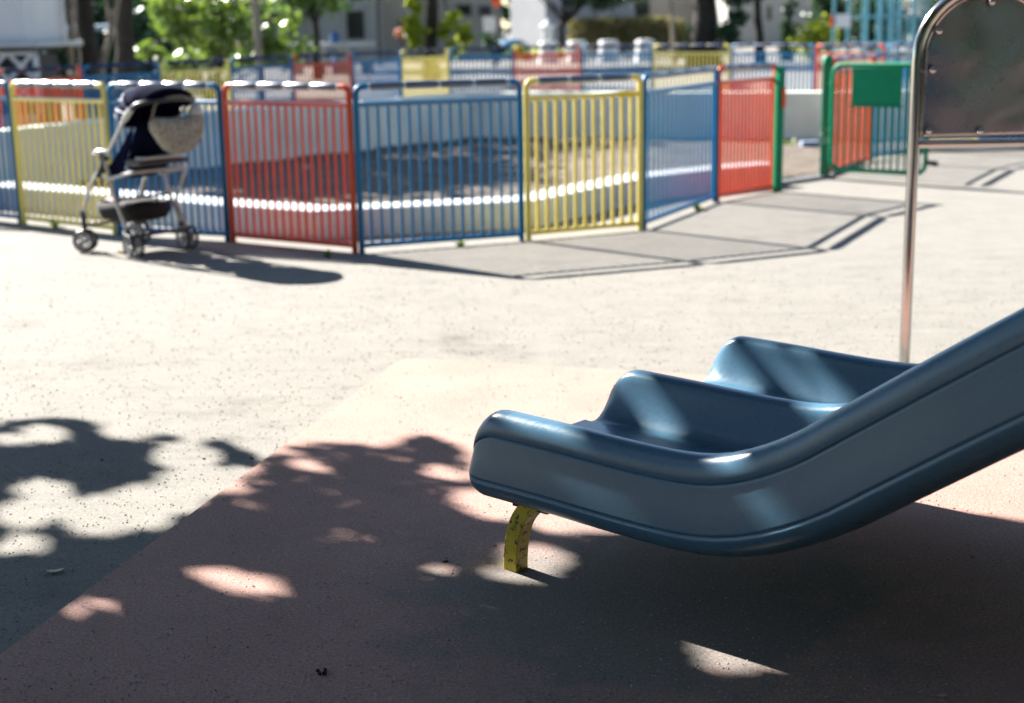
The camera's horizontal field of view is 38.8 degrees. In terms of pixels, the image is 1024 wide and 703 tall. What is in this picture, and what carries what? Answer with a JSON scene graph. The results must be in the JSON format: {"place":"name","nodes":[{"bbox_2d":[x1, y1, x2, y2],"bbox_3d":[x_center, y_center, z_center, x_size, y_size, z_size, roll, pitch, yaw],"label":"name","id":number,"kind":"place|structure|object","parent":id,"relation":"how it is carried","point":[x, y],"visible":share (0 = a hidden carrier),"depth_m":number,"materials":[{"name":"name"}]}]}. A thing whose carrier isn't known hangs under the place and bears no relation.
{"place":"outdoors","nodes":[
{"label":"outdoors","id":0,"kind":"place"},
{"bbox_2d":[46,15,238,64],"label":"house","id":1,"kind":"structure","parent":0,"point":[196,49],"depth_m":60.79,"materials":[{"name":"white glass"}]},
{"bbox_2d":[245,0,384,61],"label":"house","id":2,"kind":"structure","parent":0,"point":[357,23],"depth_m":64.38,"materials":[{"name":"beige glass"}]},
{"bbox_2d":[345,9,365,40],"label":"window","id":3,"kind":"structure","parent":2,"relation":"in","point":[355,20],"depth_m":64.35,"materials":[{"name":"black glass"}]},
{"bbox_2d":[331,57,337,74],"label":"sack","id":4,"kind":"object","parent":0,"point":[334,59],"visible":0.42,"depth_m":45.42,"materials":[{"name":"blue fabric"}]},
{"bbox_2d":[244,0,510,28],"label":"sky","id":5,"kind":"structure","parent":0,"point":[505,25],"materials":[{"name":"white"}]},
{"bbox_2d":[383,0,413,58],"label":"house","id":6,"kind":"structure","parent":0,"point":[395,12],"depth_m":66.33,"materials":[{"name":"grey concrete"}]},
{"bbox_2d":[397,18,404,47],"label":"window","id":7,"kind":"structure","parent":6,"relation":"in","point":[399,23],"depth_m":66.32,"materials":[{"name":"grey glass"}]},
{"bbox_2d":[394,28,404,51],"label":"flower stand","id":8,"kind":"object","parent":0,"point":[398,34],"visible":0.78,"depth_m":58.49,"materials":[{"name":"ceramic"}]},
{"bbox_2d":[414,0,500,55],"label":"house","id":9,"kind":"structure","parent":0,"point":[475,12],"depth_m":70.16,"materials":[{"name":"beige glass"}]},
{"bbox_2d":[456,3,472,16],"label":"window","id":10,"kind":"structure","parent":9,"relation":"in","point":[467,8],"depth_m":70.05,"materials":[{"name":"grey glass"}]},
{"bbox_2d":[478,5,491,16],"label":"window","id":11,"kind":"structure","parent":9,"relation":"in","point":[483,10],"depth_m":70.07,"materials":[{"name":"grey glass"}]},
{"bbox_2d":[492,0,501,62],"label":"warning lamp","id":12,"kind":"object","parent":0,"point":[496,3],"visible":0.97,"depth_m":55.53,"materials":[{"name":"red plastic"}]},
{"bbox_2d":[0,31,1023,653],"bbox_3d":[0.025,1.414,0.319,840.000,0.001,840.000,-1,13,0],"label":"ground","id":13,"kind":"structure","parent":0,"point":[970,217],"depth_m":7.53,"materials":[{"name":"concrete"}]},
{"bbox_2d":[0,80,21,223],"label":"fence panel","id":14,"kind":"object","parent":13,"relation":"on","point":[6,85],"visible":0.95,"depth_m":11.24,"materials":[{"name":"blue paint"}]},
{"bbox_2d":[0,0,83,127],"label":"hut","id":15,"kind":"object","parent":13,"relation":"on","point":[29,29],"visible":0.76,"depth_m":22.75,"materials":[{"name":"concrete"}]},
{"bbox_2d":[0,65,84,128],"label":"fence panel","id":16,"kind":"object","parent":13,"relation":"on","point":[40,69],"visible":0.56,"depth_m":15.33,"materials":[{"name":"red paint"}]},
{"bbox_2d":[39,568,64,572],"bbox_3d":[-1.263,0.601,3.995,0.069,0.010,0.027,-1,13,0],"label":"dry leaf","id":17,"kind":"object","parent":13,"relation":"on","point":[55,570],"visible":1,"depth_m":4.00,"materials":[{"name":"grey plant"}]},
{"bbox_2d":[48,218,61,226],"bbox_3d":[-3.488,-0.986,11.079,0.112,0.077,0.148,-4,13,-15],"label":"weed","id":18,"kind":"object","parent":13,"relation":"on","point":[54,224],"visible":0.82,"depth_m":11.06,"materials":[{"name":"green plant"}]},
{"bbox_2d":[9,80,116,234],"bbox_3d":[-3.349,-1.448,10.834,1.164,1.120,0.051,9,16,37],"label":"fence panel","id":19,"kind":"object","parent":13,"relation":"on","point":[73,101],"visible":0.97,"depth_m":10.85,"materials":[{"name":"yellow paint"}]},
{"bbox_2d":[67,0,77,118],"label":"sapling","id":20,"kind":"object","parent":13,"relation":"on","point":[71,57],"visible":0.7,"depth_m":24.37,"materials":[{"name":"brown plant"}]},
{"bbox_2d":[42,24,107,53],"bbox_3d":[-9.742,-6.666,33.312,1.992,1.606,0.140,-1,13,0],"label":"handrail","id":21,"kind":"object","parent":13,"relation":"on","point":[102,27],"depth_m":33.10,"materials":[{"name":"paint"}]},
{"bbox_2d":[75,0,99,117],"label":"broadleaf tree","id":22,"kind":"object","parent":13,"relation":"on","point":[86,34],"visible":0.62,"depth_m":24.78,"materials":[{"name":"brown plant"}]},
{"bbox_2d":[38,0,172,84],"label":"evergreen shrub","id":23,"kind":"object","parent":13,"relation":"on","point":[168,48],"visible":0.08,"depth_m":38.59,"materials":[{"name":"green plant"}]},
{"bbox_2d":[38,0,177,89],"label":"evergreen shrub","id":24,"kind":"object","parent":13,"relation":"on","point":[63,58],"visible":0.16,"depth_m":35.89,"materials":[{"name":"green plant"}]},
{"bbox_2d":[98,0,119,117],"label":"sapling","id":25,"kind":"object","parent":13,"relation":"on","point":[112,21],"visible":0.8,"depth_m":23.88,"materials":[{"name":"brown plant"}]},
{"bbox_2d":[81,61,160,119],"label":"fence panel","id":26,"kind":"object","parent":13,"relation":"on","point":[116,65],"visible":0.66,"depth_m":16.35,"materials":[{"name":"blue paint"}]},
{"bbox_2d":[113,0,135,112],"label":"broadleaf tree","id":27,"kind":"object","parent":13,"relation":"on","point":[125,45],"visible":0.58,"depth_m":26.24,"materials":[{"name":"brown plant"}]},
{"bbox_2d":[72,83,198,257],"bbox_3d":[-2.492,-1.222,9.682,0.821,1.119,0.594,8,16,36],"label":"stroller","id":28,"kind":"object","parent":13,"relation":"on","point":[148,155],"visible":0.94,"depth_m":9.60,"materials":[{"name":"fabric"}]},
{"bbox_2d":[149,95,204,153],"bbox_3d":[-2.165,-1.467,9.401,0.385,0.378,0.119,-12,17,-40],"label":"shoulder bag","id":29,"kind":"object","parent":28,"relation":"hanging from","point":[178,135],"visible":1,"depth_m":9.37,"materials":[{"name":"beige fabric"}]},
{"bbox_2d":[106,82,230,241],"bbox_3d":[-2.430,-1.336,10.267,0.997,1.120,0.051,5,14,25],"label":"fence panel","id":30,"kind":"object","parent":13,"relation":"on","point":[111,101],"visible":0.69,"depth_m":10.19,"materials":[{"name":"blue paint"}]},
{"bbox_2d":[98,0,264,81],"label":"evergreen shrub","id":31,"kind":"object","parent":13,"relation":"on","point":[149,68],"visible":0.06,"depth_m":40.92,"materials":[{"name":"green plant"}]},
{"bbox_2d":[159,58,231,111],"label":"fence panel","id":32,"kind":"object","parent":13,"relation":"on","point":[193,61],"visible":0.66,"depth_m":17.65,"materials":[{"name":"yellow paint"}]},
{"bbox_2d":[135,0,315,99],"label":"leafy shrub","id":33,"kind":"object","parent":13,"relation":"on","point":[222,35],"visible":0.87,"depth_m":30.26,"materials":[{"name":"green plant"}]},
{"bbox_2d":[252,0,266,100],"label":"street pole","id":34,"kind":"object","parent":13,"relation":"on","point":[257,28],"visible":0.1,"depth_m":28.27,"materials":[{"name":"grey metal"}]},
{"bbox_2d":[229,55,293,108],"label":"fence panel","id":35,"kind":"object","parent":13,"relation":"on","point":[290,76],"visible":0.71,"depth_m":18.81,"materials":[{"name":"blue paint"}]},
{"bbox_2d":[222,82,357,253],"bbox_3d":[-1.496,-1.233,9.734,1.144,1.120,0.051,7,15,33],"label":"fence panel","id":36,"kind":"object","parent":13,"relation":"on","point":[347,105],"visible":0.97,"depth_m":9.70,"materials":[{"name":"red paint"}]},
{"bbox_2d":[292,53,352,101],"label":"fence panel","id":37,"kind":"object","parent":13,"relation":"on","point":[349,84],"visible":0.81,"depth_m":20.03,"materials":[{"name":"red paint"}]},
{"bbox_2d":[260,0,388,79],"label":"tree","id":38,"kind":"object","parent":13,"relation":"on","point":[311,7],"visible":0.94,"depth_m":40.89,"materials":[{"name":"green plant"}]},
{"bbox_2d":[323,249,331,256],"bbox_3d":[-1.196,-0.638,9.404,0.063,0.055,0.091,-1,13,0],"label":"weed","id":39,"kind":"object","parent":13,"relation":"on","point":[327,253],"visible":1,"depth_m":9.39,"materials":[{"name":"green plant"}]},
{"bbox_2d":[289,42,374,74],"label":"bench","id":40,"kind":"object","parent":13,"relation":"on","point":[343,47],"visible":0.53,"depth_m":46.06,"materials":[{"name":"concrete"}]},
{"bbox_2d":[330,30,339,42],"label":"bag","id":41,"kind":"object","parent":40,"relation":"on","point":[334,37],"visible":1,"depth_m":45.91,"materials":[{"name":"blue fabric"}]},
{"bbox_2d":[238,0,510,45],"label":"woods","id":42,"kind":"object","parent":13,"relation":"on","point":[505,12],"visible":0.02,"depth_m":120.98,"materials":[{"name":"green plant"}]},
{"bbox_2d":[351,50,402,99],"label":"fence panel","id":43,"kind":"object","parent":13,"relation":"on","point":[397,69],"visible":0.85,"depth_m":21.36,"materials":[{"name":"blue paint"}]},
{"bbox_2d":[375,0,381,65],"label":"lamp post","id":44,"kind":"object","parent":13,"relation":"on","point":[378,32],"visible":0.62,"depth_m":53.61,"materials":[{"name":"grey metal"}]},
{"bbox_2d":[0,161,768,238],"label":"kerb wall","id":45,"kind":"structure","parent":13,"relation":"on","point":[437,216],"depth_m":10.63,"materials":[{"name":"concrete"}]},
{"bbox_2d":[401,48,449,96],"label":"fence panel","id":46,"kind":"object","parent":13,"relation":"on","point":[446,66],"visible":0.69,"depth_m":22.62,"materials":[{"name":"yellow paint"}]},
{"bbox_2d":[400,0,475,80],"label":"ivy tree","id":47,"kind":"object","parent":13,"relation":"on","point":[412,29],"visible":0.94,"depth_m":36.83,"materials":[{"name":"green plant"}]},
{"bbox_2d":[353,78,524,253],"bbox_3d":[-0.468,-1.228,9.633,1.176,1.120,0.051,-6,14,-21],"label":"fence panel","id":48,"kind":"object","parent":13,"relation":"on","point":[357,105],"visible":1,"depth_m":9.61,"materials":[{"name":"blue paint"}]},
{"bbox_2d":[0,90,909,185],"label":"retaining wall","id":49,"kind":"structure","parent":13,"relation":"on","point":[802,114],"depth_m":17.59,"materials":[{"name":"paint"}]},
{"bbox_2d":[730,43,815,90],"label":"fence panel","id":50,"kind":"object","parent":49,"relation":"on","point":[813,53],"visible":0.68,"depth_m":21.53,"materials":[{"name":"blue paint"}]},
{"bbox_2d":[454,240,468,246],"bbox_3d":[-0.345,-0.723,9.730,0.106,0.048,0.071,3,13,17],"label":"weed","id":51,"kind":"object","parent":13,"relation":"on","point":[461,243],"visible":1,"depth_m":9.73,"materials":[{"name":"green plant"}]},
{"bbox_2d":[449,46,513,92],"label":"fence panel","id":52,"kind":"object","parent":13,"relation":"on","point":[478,56],"visible":0.67,"depth_m":23.34,"materials":[{"name":"blue paint"}]},
{"bbox_2d":[483,17,495,62],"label":"sign","id":53,"kind":"object","parent":13,"relation":"on","point":[489,24],"visible":0.66,"depth_m":56.42,"materials":[{"name":"white metal"}]},
{"bbox_2d":[479,32,510,66],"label":"potted shrub","id":54,"kind":"object","parent":13,"relation":"on","point":[488,39],"visible":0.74,"depth_m":50.71,"materials":[{"name":"green plant"}]},
{"bbox_2d":[0,264,1016,702],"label":"dark grit","id":55,"kind":"object","parent":13,"relation":"on","point":[446,558],"visible":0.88,"depth_m":4.79,"materials":[{"name":"gravel"}]},
{"bbox_2d":[0,264,1022,702],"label":"light grit","id":56,"kind":"object","parent":13,"relation":"on","point":[438,474],"visible":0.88,"depth_m":4.75,"materials":[{"name":"gravel"}]},
{"bbox_2d":[0,358,1023,702],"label":"rubber mat","id":57,"kind":"object","parent":13,"relation":"on","point":[386,480],"visible":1,"depth_m":3.72,"materials":[{"name":"rubber"}]},
{"bbox_2d":[316,667,326,675],"bbox_3d":[-0.431,0.729,3.311,0.026,0.011,0.028,-7,14,-26],"label":"debris","id":58,"kind":"object","parent":57,"relation":"on","point":[323,672],"visible":1,"depth_m":3.30,"materials":[{"name":"black plant"}]},
{"bbox_2d":[469,307,1023,572],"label":"slide","id":59,"kind":"object","parent":57,"relation":"on","point":[749,446],"visible":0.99,"depth_m":3.43,"materials":[{"name":"blue plastic"}]},
{"bbox_2d":[502,44,564,60],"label":"shrub","id":60,"kind":"object","parent":13,"relation":"on","point":[522,51],"visible":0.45,"depth_m":58.66,"materials":[{"name":"yellow plant"}]},
{"bbox_2d":[514,45,580,91],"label":"fence panel","id":61,"kind":"object","parent":13,"relation":"on","point":[553,54],"visible":0.66,"depth_m":23.54,"materials":[{"name":"red paint"}]},
{"bbox_2d":[540,20,555,40],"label":"stone lantern","id":62,"kind":"object","parent":13,"relation":"on","point":[547,26],"visible":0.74,"depth_m":54.54,"materials":[{"name":"stone"}]},
{"bbox_2d":[538,41,559,63],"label":"bollard","id":63,"kind":"object","parent":13,"relation":"on","point":[547,43],"visible":0.62,"depth_m":53.59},
{"bbox_2d":[567,41,587,62],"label":"bollard","id":64,"kind":"object","parent":13,"relation":"on","point":[580,44],"visible":0.59,"depth_m":53.60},
{"bbox_2d":[523,74,642,240],"bbox_3d":[0.504,-1.342,10.063,0.943,1.120,0.051,-8,14,-27],"label":"fence panel","id":65,"kind":"object","parent":13,"relation":"on","point":[638,93],"visible":0.98,"depth_m":10.04,"materials":[{"name":"yellow paint"}]},
{"bbox_2d":[541,0,648,58],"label":"spreading tree","id":66,"kind":"object","parent":13,"relation":"on","point":[565,18],"visible":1,"depth_m":60.46,"materials":[{"name":"green plant"}]},
{"bbox_2d":[598,40,618,62],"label":"bollard","id":67,"kind":"object","parent":13,"relation":"on","point":[607,42],"visible":0.58,"depth_m":53.59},
{"bbox_2d":[581,44,652,91],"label":"fence panel","id":68,"kind":"object","parent":13,"relation":"on","point":[619,53],"visible":0.73,"depth_m":23.35,"materials":[{"name":"blue paint"}]},
{"bbox_2d":[567,15,687,58],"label":"hedge","id":69,"kind":"object","parent":13,"relation":"on","point":[597,29],"visible":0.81,"depth_m":58.93,"materials":[{"name":"green plant"}]},
{"bbox_2d":[635,39,655,61],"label":"bollard","id":70,"kind":"object","parent":13,"relation":"on","point":[648,42],"visible":0.52,"depth_m":53.59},
{"bbox_2d":[670,0,676,63],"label":"lamp post","id":71,"kind":"object","parent":13,"relation":"on","point":[672,49],"visible":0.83,"depth_m":50.77,"materials":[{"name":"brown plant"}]},
{"bbox_2d":[642,66,718,229],"bbox_3d":[1.292,-1.575,11.036,0.051,1.120,1.710,5,14,25],"label":"fence panel","id":72,"kind":"object","parent":13,"relation":"on","point":[714,84],"visible":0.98,"depth_m":10.98,"materials":[{"name":"blue paint"}]},
{"bbox_2d":[653,44,730,90],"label":"fence panel","id":73,"kind":"object","parent":13,"relation":"on","point":[695,45],"visible":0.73,"depth_m":22.72,"materials":[{"name":"yellow paint"}]},
{"bbox_2d":[693,203,703,210],"bbox_3d":[1.451,-1.127,11.366,0.100,0.055,0.113,-9,15,-33],"label":"weed","id":74,"kind":"object","parent":13,"relation":"on","point":[697,207],"visible":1,"depth_m":11.37,"materials":[{"name":"green plant"}]},
{"bbox_2d":[683,24,727,55],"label":"hedge","id":75,"kind":"object","parent":13,"relation":"on","point":[719,41],"visible":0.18,"depth_m":60.94,"materials":[{"name":"green plant"}]},
{"bbox_2d":[686,0,759,67],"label":"thick tree","id":76,"kind":"object","parent":13,"relation":"on","point":[704,27],"visible":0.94,"depth_m":43.53,"materials":[{"name":"green plant"}]},
{"bbox_2d":[717,62,776,201],"bbox_3d":[1.961,-1.836,12.140,0.051,1.120,0.924,10,17,39],"label":"fence panel","id":77,"kind":"object","parent":13,"relation":"on","point":[744,66],"visible":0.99,"depth_m":12.11,"materials":[{"name":"red paint"}]},
{"bbox_2d":[754,0,765,62],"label":"dark trunk tree","id":78,"kind":"object","parent":13,"relation":"on","point":[759,32],"visible":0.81,"depth_m":48.74,"materials":[{"name":"brown plant"}]},
{"bbox_2d":[772,66,785,191],"bbox_3d":[2.283,-1.883,12.414,0.062,1.080,0.083,-8,14,-28],"label":"gate post","id":79,"kind":"object","parent":13,"relation":"on","point":[780,99],"visible":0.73,"depth_m":12.39,"materials":[{"name":"green metal"}]},
{"bbox_2d":[715,0,860,44],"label":"house","id":80,"kind":"structure","parent":13,"relation":"on","point":[772,14],"depth_m":85.87,"materials":[{"name":"beige glass"}]},
{"bbox_2d":[765,5,772,20],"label":"window","id":81,"kind":"structure","parent":80,"relation":"in","point":[769,8],"depth_m":85.74,"materials":[{"name":"grey glass"}]},
{"bbox_2d":[777,0,802,61],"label":"ivy trunk tree","id":82,"kind":"object","parent":13,"relation":"on","point":[787,30],"visible":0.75,"depth_m":50.60,"materials":[{"name":"green plant"}]},
{"bbox_2d":[788,13,843,62],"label":"round shrub","id":83,"kind":"object","parent":13,"relation":"on","point":[821,32],"visible":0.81,"depth_m":48.74,"materials":[{"name":"green plant"}]},
{"bbox_2d":[802,0,855,51],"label":"tall shrub","id":84,"kind":"object","parent":13,"relation":"on","point":[827,7],"visible":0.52,"depth_m":52.38,"materials":[{"name":"green plant"}]},
{"bbox_2d":[815,43,885,90],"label":"fence panel","id":85,"kind":"object","parent":13,"relation":"on","point":[843,53],"visible":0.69,"depth_m":20.75,"materials":[{"name":"red paint"}]},
{"bbox_2d":[834,0,920,51],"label":"wide shrub","id":86,"kind":"object","parent":13,"relation":"on","point":[857,26],"visible":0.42,"depth_m":54.34,"materials":[{"name":"green plant"}]},
{"bbox_2d":[830,0,929,62],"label":"climbing frame","id":87,"kind":"object","parent":13,"relation":"on","point":[843,20],"visible":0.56,"depth_m":35.90,"materials":[{"name":"blue paint"}]},
{"bbox_2d":[872,51,923,160],"bbox_3d":[4.134,-2.618,15.443,0.051,1.120,1.358,9,16,39],"label":"fence panel","id":88,"kind":"object","parent":13,"relation":"on","point":[894,54],"visible":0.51,"depth_m":15.29,"materials":[{"name":"blue paint"}]},
{"bbox_2d":[885,43,913,89],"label":"fence panel","id":89,"kind":"object","parent":13,"relation":"on","point":[898,45],"visible":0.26,"depth_m":20.03,"materials":[{"name":"blue paint"}]},
{"bbox_2d":[782,147,1023,184],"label":"edging","id":90,"kind":"object","parent":13,"relation":"on","point":[809,178],"visible":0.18,"depth_m":15.88,"materials":[{"name":"concrete"}]},
{"bbox_2d":[819,54,834,178],"bbox_3d":[2.907,-2.147,13.381,0.132,1.150,0.100,3,13,18],"label":"gate post","id":91,"kind":"object","parent":90,"relation":"on","point":[827,68],"visible":0.94,"depth_m":13.34,"materials":[{"name":"green metal"}]},
{"bbox_2d":[828,62,938,174],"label":"gate","id":92,"kind":"structure","parent":91,"relation":"attached to","point":[878,85],"depth_m":12.99,"materials":[{"name":"metal"}]},
{"bbox_2d":[830,53,874,172],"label":"fence panel","id":93,"kind":"object","parent":90,"relation":"on","point":[850,58],"visible":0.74,"depth_m":14.16,"materials":[{"name":"red paint"}]},
{"bbox_2d":[901,0,939,38],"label":"wide shrub","id":94,"kind":"object","parent":13,"relation":"on","point":[933,3],"visible":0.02,"depth_m":54.30,"materials":[{"name":"green plant"}]},
{"bbox_2d":[898,0,1023,362],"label":"steel arch","id":95,"kind":"structure","parent":13,"relation":"on","point":[967,71],"depth_m":5.91,"materials":[{"name":"silver metal"}]},
{"bbox_2d":[979,137,1023,138],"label":"fence panel","id":96,"kind":"object","parent":13,"relation":"on","point":[1000,138],"depth_m":16.39,"materials":[{"name":"blue paint"}]},
{"bbox_2d":[500,39,530,59],"bbox_3d":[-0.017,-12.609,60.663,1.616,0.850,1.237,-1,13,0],"label":"car","id":97,"kind":"object","parent":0,"point":[510,42],"visible":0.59,"depth_m":60.32,"materials":[{"name":"blue metal"}]},
{"bbox_2d":[75,137,1021,204],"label":"soil ground","id":98,"kind":"structure","parent":0,"point":[799,160],"depth_m":14.71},
{"bbox_2d":[783,138,796,144],"bbox_3d":[3.196,-2.415,16.795,0.238,0.123,0.214,9,16,36],"label":"weed","id":99,"kind":"object","parent":98,"relation":"on","point":[785,142],"visible":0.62,"depth_m":16.76,"materials":[{"name":"green plant"}]},
{"bbox_2d":[800,140,819,146],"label":"concrete block","id":100,"kind":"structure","parent":98,"relation":"on","point":[809,143],"depth_m":16.42,"materials":[{"name":"white concrete"}]},
{"bbox_2d":[929,138,978,139],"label":"fence panel","id":101,"kind":"object","parent":98,"relation":"on","point":[952,138],"depth_m":16.18,"materials":[{"name":"yellow paint"}]},
{"bbox_2d":[510,0,634,49],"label":"house","id":102,"kind":"structure","parent":0,"point":[528,18],"depth_m":83.57,"materials":[{"name":"white paint"}]},
{"bbox_2d":[635,0,692,39],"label":"house","id":103,"kind":"structure","parent":0,"point":[683,9],"depth_m":93.48,"materials":[{"name":"beige glass"}]},
{"bbox_2d":[635,1,650,16],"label":"window","id":104,"kind":"structure","parent":103,"relation":"in","point":[643,10],"depth_m":93.46,"materials":[{"name":"grey glass"}]},
{"bbox_2d":[886,0,930,40],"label":"house","id":105,"kind":"structure","parent":0,"point":[919,10],"depth_m":78.01,"materials":[{"name":"white glass"}]}
]}

